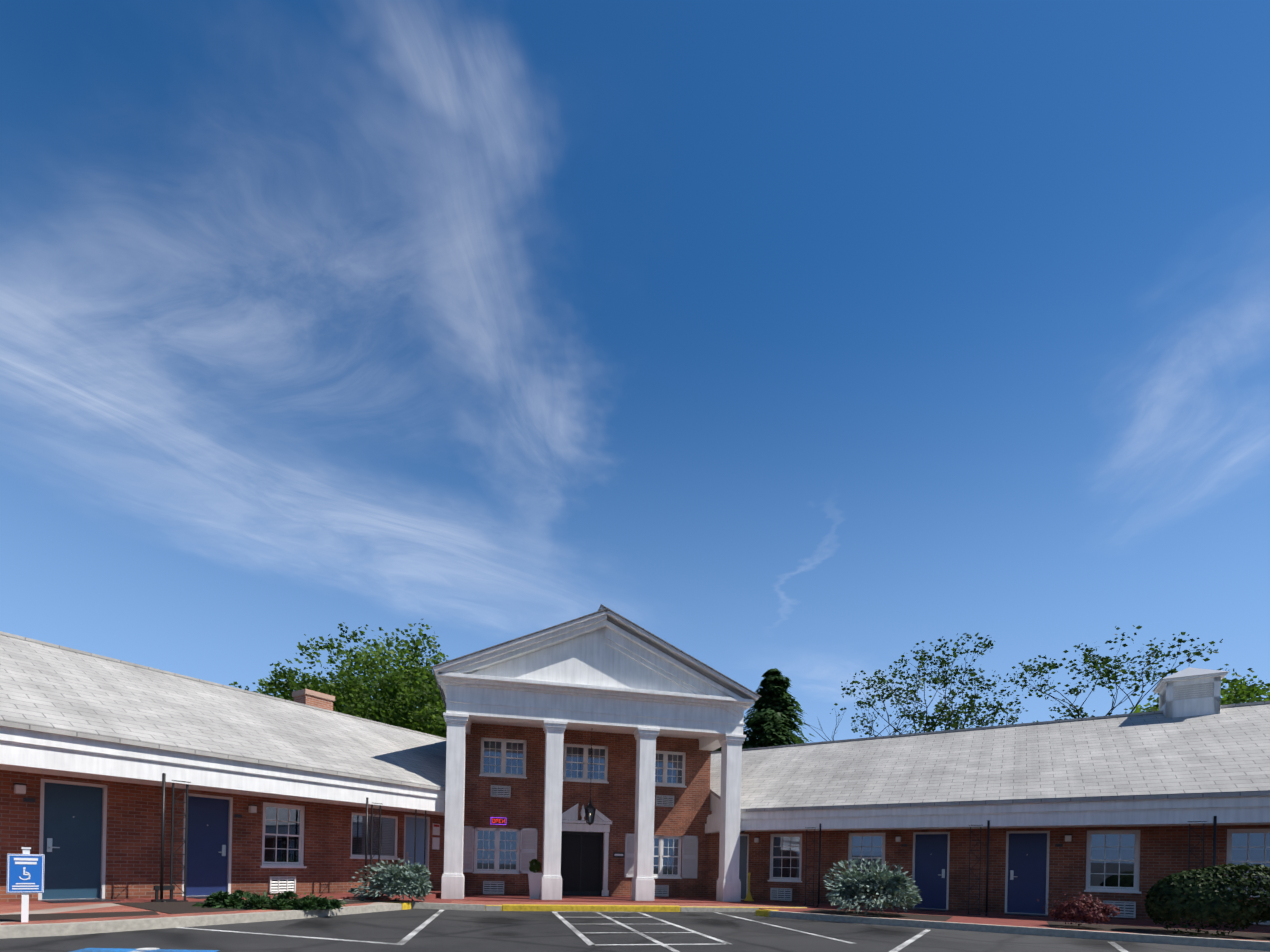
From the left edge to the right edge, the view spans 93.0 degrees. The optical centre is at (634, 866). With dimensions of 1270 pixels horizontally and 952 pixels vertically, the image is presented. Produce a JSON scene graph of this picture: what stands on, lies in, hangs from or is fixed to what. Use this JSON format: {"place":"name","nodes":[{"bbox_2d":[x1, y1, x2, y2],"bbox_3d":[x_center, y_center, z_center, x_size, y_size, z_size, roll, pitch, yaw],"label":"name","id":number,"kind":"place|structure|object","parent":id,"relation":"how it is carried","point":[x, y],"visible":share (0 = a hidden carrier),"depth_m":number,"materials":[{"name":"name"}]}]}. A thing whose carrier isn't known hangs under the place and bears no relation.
{"place":"outdoors","nodes":[
{"label":"outdoors","id":0,"kind":"place"},
{"bbox_2d":[0,895,1269,951],"bbox_3d":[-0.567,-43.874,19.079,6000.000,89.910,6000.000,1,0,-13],"label":"ground","id":1,"kind":"structure","parent":0,"point":[487,931],"depth_m":9.32,"materials":[{"name":"grey asphalt"}]},
{"bbox_2d":[0,902,410,938],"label":"wing curb","id":2,"kind":"structure","parent":1,"relation":"on","point":[46,929],"depth_m":8.29,"materials":[{"name":"concrete"}]},
{"bbox_2d":[0,899,381,921],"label":"bed mulch","id":3,"kind":"object","parent":2,"relation":"on","point":[176,907],"visible":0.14,"depth_m":9.16,"materials":[{"name":"brown soil"}]},
{"bbox_2d":[6,847,44,921],"bbox_3d":[-7.206,0.291,7.127,0.310,1.040,0.089,1,0,-45],"label":"accessible parking sign","id":4,"kind":"object","parent":3,"relation":"on","point":[25,873],"visible":1,"depth_m":7.10,"materials":[{"name":"blue metal"}]},
{"bbox_2d":[192,889,346,910],"bbox_3d":[-6.416,0.629,10.699,2.336,0.451,1.465,1,0,-13],"label":"juniper bush","id":5,"kind":"object","parent":3,"relation":"on","point":[236,900],"visible":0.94,"depth_m":10.37,"materials":[{"name":"green plant"}]},
{"bbox_2d":[0,890,440,904],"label":"walkway","id":6,"kind":"structure","parent":1,"relation":"on","point":[432,895],"depth_m":13.43,"materials":[{"name":"red brick"}]},
{"bbox_2d":[0,770,444,901],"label":"wing walls","id":7,"kind":"structure","parent":1,"relation":"on","point":[133,841],"depth_m":12.14,"materials":[{"name":"red brick"}]},
{"bbox_2d":[0,631,446,790],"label":"wing roof","id":8,"kind":"structure","parent":7,"relation":"on","point":[51,688],"depth_m":13.14,"materials":[{"name":"grey tile"}]},
{"bbox_2d":[0,725,444,815],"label":"roof fascia","id":9,"kind":"structure","parent":8,"relation":"attached to","point":[31,751],"depth_m":11.28,"materials":[{"name":"white paint"}]},
{"bbox_2d":[292,689,334,710],"bbox_3d":[-10.137,-4.784,18.999,0.760,1.410,0.960,1,0,32],"label":"chimney","id":10,"kind":"object","parent":8,"relation":"on","point":[314,698],"visible":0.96,"depth_m":18.71,"materials":[{"name":"red brick"}]},
{"bbox_2d":[13,779,439,900],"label":"wing windows","id":11,"kind":"structure","parent":7,"relation":"attached to","point":[72,834],"depth_m":12.58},
{"bbox_2d":[151,773,425,901],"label":"porch posts","id":12,"kind":"object","parent":7,"relation":"attached to","point":[162,887],"visible":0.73,"depth_m":11.05,"materials":[{"name":"black"}]},
{"bbox_2d":[0,898,453,924],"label":"wing walkway","id":13,"kind":"structure","parent":1,"relation":"on","point":[6,909],"depth_m":8.94,"materials":[{"name":"concrete"}]},
{"bbox_2d":[252,663,337,700],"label":"tree","id":14,"kind":"object","parent":1,"relation":"on","point":[267,688],"depth_m":45.70,"materials":[{"name":"green plant"}]},
{"bbox_2d":[229,658,367,701],"bbox_3d":[-22.382,-6.610,42.456,11.645,14.608,11.368,1,0,-13],"label":"tree","id":15,"kind":"object","parent":1,"relation":"on","point":[272,685],"visible":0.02,"depth_m":38.59,"materials":[{"name":"green plant"}]},
{"bbox_2d":[276,645,424,709],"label":"tree","id":16,"kind":"object","parent":1,"relation":"on","point":[329,662],"visible":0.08,"depth_m":45.30,"materials":[{"name":"green plant"}]},
{"bbox_2d":[271,622,443,730],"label":"tree","id":17,"kind":"object","parent":1,"relation":"on","point":[331,645],"depth_m":40.14,"materials":[{"name":"green plant"}]},
{"bbox_2d":[326,619,448,735],"bbox_3d":[-15.926,-7.990,42.917,11.929,17.600,13.110,1,0,-13],"label":"tree","id":18,"kind":"object","parent":1,"relation":"on","point":[377,707],"depth_m":39.82,"materials":[{"name":"green plant"}]},
{"bbox_2d":[347,858,432,902],"bbox_3d":[-5.541,0.384,13.758,1.828,1.167,1.504,1,0,-13],"label":"bush","id":19,"kind":"object","parent":1,"relation":"on","point":[394,880],"visible":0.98,"depth_m":13.40,"materials":[{"name":"green plant"}]},
{"bbox_2d":[346,628,443,732],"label":"tree","id":20,"kind":"object","parent":1,"relation":"on","point":[382,653],"depth_m":44.74,"materials":[{"name":"green plant"}]},
{"bbox_2d":[337,899,484,910],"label":"sidewalk","id":21,"kind":"structure","parent":1,"relation":"on","point":[445,906],"depth_m":13.81,"materials":[{"name":"concrete"}]},
{"bbox_2d":[382,670,446,737],"bbox_3d":[-12.177,-6.534,41.915,10.354,14.849,9.342,1,0,-13],"label":"tree","id":22,"kind":"object","parent":1,"relation":"on","point":[435,713],"visible":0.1,"depth_m":39.05,"materials":[{"name":"green plant"}]},
{"bbox_2d":[450,900,486,904],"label":"ramp","id":23,"kind":"structure","parent":1,"relation":"on","point":[468,902],"depth_m":14.94,"materials":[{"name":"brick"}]},
{"bbox_2d":[463,723,710,896],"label":"block walls","id":24,"kind":"structure","parent":1,"relation":"on","point":[613,801],"depth_m":19.21,"materials":[{"name":"brick"}]},
{"bbox_2d":[437,682,445,707],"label":"block roof","id":25,"kind":"structure","parent":24,"relation":"on","point":[442,692],"depth_m":17.13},
{"bbox_2d":[463,737,697,895],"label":"windows and door","id":26,"kind":"structure","parent":24,"relation":"attached to","point":[584,854],"depth_m":19.09,"materials":[{"name":"grey wood"}]},
{"bbox_2d":[431,604,760,901],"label":"portico entablature","id":27,"kind":"structure","parent":1,"relation":"on","point":[603,668],"depth_m":16.58,"materials":[{"name":"white paint"}]},
{"bbox_2d":[585,732,595,824],"bbox_3d":[-1.309,-2.761,17.935,0.340,3.070,0.295,1,0,-13],"label":"hanging lantern","id":28,"kind":"object","parent":27,"relation":"hanging from","point":[590,809],"visible":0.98,"depth_m":17.87,"materials":[{"name":"black metal"}]},
{"bbox_2d":[70,910,1127,951],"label":"parking markings","id":29,"kind":"object","parent":1,"relation":"on","point":[404,940],"visible":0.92,"depth_m":8.91,"materials":[{"name":"paint"}]},
{"bbox_2d":[453,894,750,902],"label":"portico floor","id":30,"kind":"structure","parent":1,"relation":"on","point":[522,898],"depth_m":17.19,"materials":[{"name":"red brick"}]},
{"bbox_2d":[528,873,541,898],"bbox_3d":[-2.808,0.532,16.896,0.380,0.720,0.380,1,0,-13],"label":"entrance planter","id":31,"kind":"object","parent":30,"relation":"on","point":[534,879],"visible":1,"depth_m":16.74,"materials":[{"name":"white"}]},
{"bbox_2d":[529,858,540,872],"bbox_3d":[-2.795,-0.011,16.876,0.359,0.458,0.409,1,0,-13],"label":"planter plant","id":32,"kind":"object","parent":31,"relation":"in","point":[535,867],"visible":1,"depth_m":16.81,"materials":[{"name":"green plant"}]},
{"bbox_2d":[485,904,806,911],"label":"yellow curb","id":33,"kind":"structure","parent":1,"relation":"on","point":[598,908],"depth_m":14.71,"materials":[{"name":"yellow paint"}]},
{"bbox_2d":[485,901,816,907],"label":"portico walkway","id":34,"kind":"structure","parent":1,"relation":"on","point":[637,903],"depth_m":15.99,"materials":[{"name":"brick"}]},
{"bbox_2d":[711,717,747,751],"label":"tree","id":35,"kind":"object","parent":1,"relation":"on","point":[718,749],"depth_m":48.27,"materials":[{"name":"green plant"}]},
{"bbox_2d":[742,668,814,748],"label":"evergreen tree","id":36,"kind":"object","parent":1,"relation":"on","point":[768,724],"depth_m":45.84,"materials":[{"name":"green plant"}]},
{"bbox_2d":[801,700,913,741],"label":"sparse tree","id":37,"kind":"object","parent":1,"relation":"on","point":[869,723],"depth_m":42.64,"materials":[{"name":"green plant"}]},
{"bbox_2d":[841,633,1009,736],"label":"sparse tree","id":38,"kind":"object","parent":1,"relation":"on","point":[935,681],"depth_m":44.01,"materials":[{"name":"green plant"}]},
{"bbox_2d":[708,811,1269,925],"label":"wing walls","id":39,"kind":"structure","parent":1,"relation":"on","point":[1163,851],"depth_m":15.67,"materials":[{"name":"red brick"}]},
{"bbox_2d":[710,701,1269,811],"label":"wing roof","id":40,"kind":"structure","parent":39,"relation":"on","point":[1225,752],"depth_m":16.02,"materials":[{"name":"grey tile"}]},
{"bbox_2d":[705,792,1269,833],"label":"roof fascia","id":41,"kind":"structure","parent":40,"relation":"attached to","point":[1244,810],"depth_m":14.17,"materials":[{"name":"white wood"}]},
{"bbox_2d":[1152,648,1229,717],"bbox_3d":[15.284,-4.949,16.645,1.360,2.150,1.360,1,0,32],"label":"cupola","id":42,"kind":"object","parent":40,"relation":"on","point":[1189,691],"visible":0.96,"depth_m":16.23,"materials":[{"name":"white paint"}]},
{"bbox_2d":[739,829,1269,924],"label":"wing windows","id":43,"kind":"structure","parent":39,"relation":"attached to","point":[1112,861],"depth_m":15.33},
{"bbox_2d":[803,816,1216,927],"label":"porch posts","id":44,"kind":"object","parent":39,"relation":"attached to","point":[1189,850],"visible":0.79,"depth_m":14.58,"materials":[{"name":"black"}]},
{"bbox_2d":[741,900,1269,931],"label":"curb","id":45,"kind":"structure","parent":1,"relation":"on","point":[1150,922],"depth_m":14.46,"materials":[{"name":"red paint"}]},
{"bbox_2d":[42,896,1048,916],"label":"door mats","id":46,"kind":"object","parent":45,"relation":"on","point":[78,901],"depth_m":11.04,"materials":[{"name":"grey"}]},
{"bbox_2d":[744,873,753,900],"bbox_3d":[3.543,0.621,18.723,0.300,0.880,0.300,1,0,-13],"label":"bollard","id":47,"kind":"object","parent":45,"relation":"on","point":[748,897],"visible":1,"depth_m":18.69,"materials":[{"name":"yellow plastic"}]},
{"bbox_2d":[755,909,1269,950],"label":"curb","id":48,"kind":"structure","parent":1,"relation":"on","point":[1191,941],"depth_m":11.10,"materials":[{"name":"concrete"}]},
{"bbox_2d":[759,907,1269,941],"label":"walkway","id":49,"kind":"structure","parent":1,"relation":"on","point":[1026,922],"depth_m":12.96,"materials":[{"name":"red paint"},{"name":"red brick"}]},
{"bbox_2d":[803,909,1269,940],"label":"bed mulch","id":50,"kind":"object","parent":49,"relation":"on","point":[1171,931],"visible":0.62,"depth_m":11.81,"materials":[{"name":"brown soil"}]},
{"bbox_2d":[823,857,921,916],"bbox_3d":[5.470,0.481,13.902,3.001,1.425,2.122,1,0,-47],"label":"bush","id":51,"kind":"object","parent":50,"relation":"on","point":[855,885],"visible":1,"depth_m":13.45,"materials":[{"name":"green plant"}]},
{"bbox_2d":[1037,891,1120,927],"bbox_3d":[8.554,0.810,11.661,1.174,0.689,1.084,1,0,-13],"label":"bush","id":52,"kind":"object","parent":50,"relation":"on","point":[1084,909],"visible":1,"depth_m":11.44,"materials":[{"name":"plant"}]},
{"bbox_2d":[1144,862,1269,935],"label":"boxwood bush","id":53,"kind":"object","parent":50,"relation":"on","point":[1167,899],"visible":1,"depth_m":10.35,"materials":[{"name":"green plant"}]},
{"bbox_2d":[931,625,1222,729],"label":"sparse tree","id":54,"kind":"object","parent":1,"relation":"on","point":[1106,672],"depth_m":40.82,"materials":[{"name":"green plant"}]},
{"bbox_2d":[1116,703,1158,714],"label":"green tree","id":55,"kind":"object","parent":1,"relation":"on","point":[1147,704],"depth_m":45.71,"materials":[{"name":"green plant"}]},
{"bbox_2d":[1129,694,1223,713],"bbox_3d":[29.606,-3.929,32.531,7.911,11.407,7.879,1,0,-13],"label":"green tree","id":56,"kind":"object","parent":1,"relation":"on","point":[1150,709],"depth_m":32.85,"materials":[{"name":"green plant"}]},
{"bbox_2d":[1139,664,1269,712],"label":"green tree","id":57,"kind":"object","parent":1,"relation":"on","point":[1249,691],"depth_m":35.90,"materials":[{"name":"green plant"}]},
{"bbox_2d":[1221,676,1269,704],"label":"green tree","id":58,"kind":"object","parent":1,"relation":"on","point":[1240,680],"visible":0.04,"depth_m":44.86,"materials":[{"name":"green plant"}]},
{"bbox_2d":[1247,687,1269,701],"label":"green tree","id":59,"kind":"object","parent":1,"relation":"on","point":[1255,698],"depth_m":31.19,"materials":[{"name":"green plant"}]},
{"bbox_2d":[0,0,1269,743],"label":"sky","id":60,"kind":"structure","parent":0,"point":[815,342],"materials":[{"name":"blue"}]}
]}

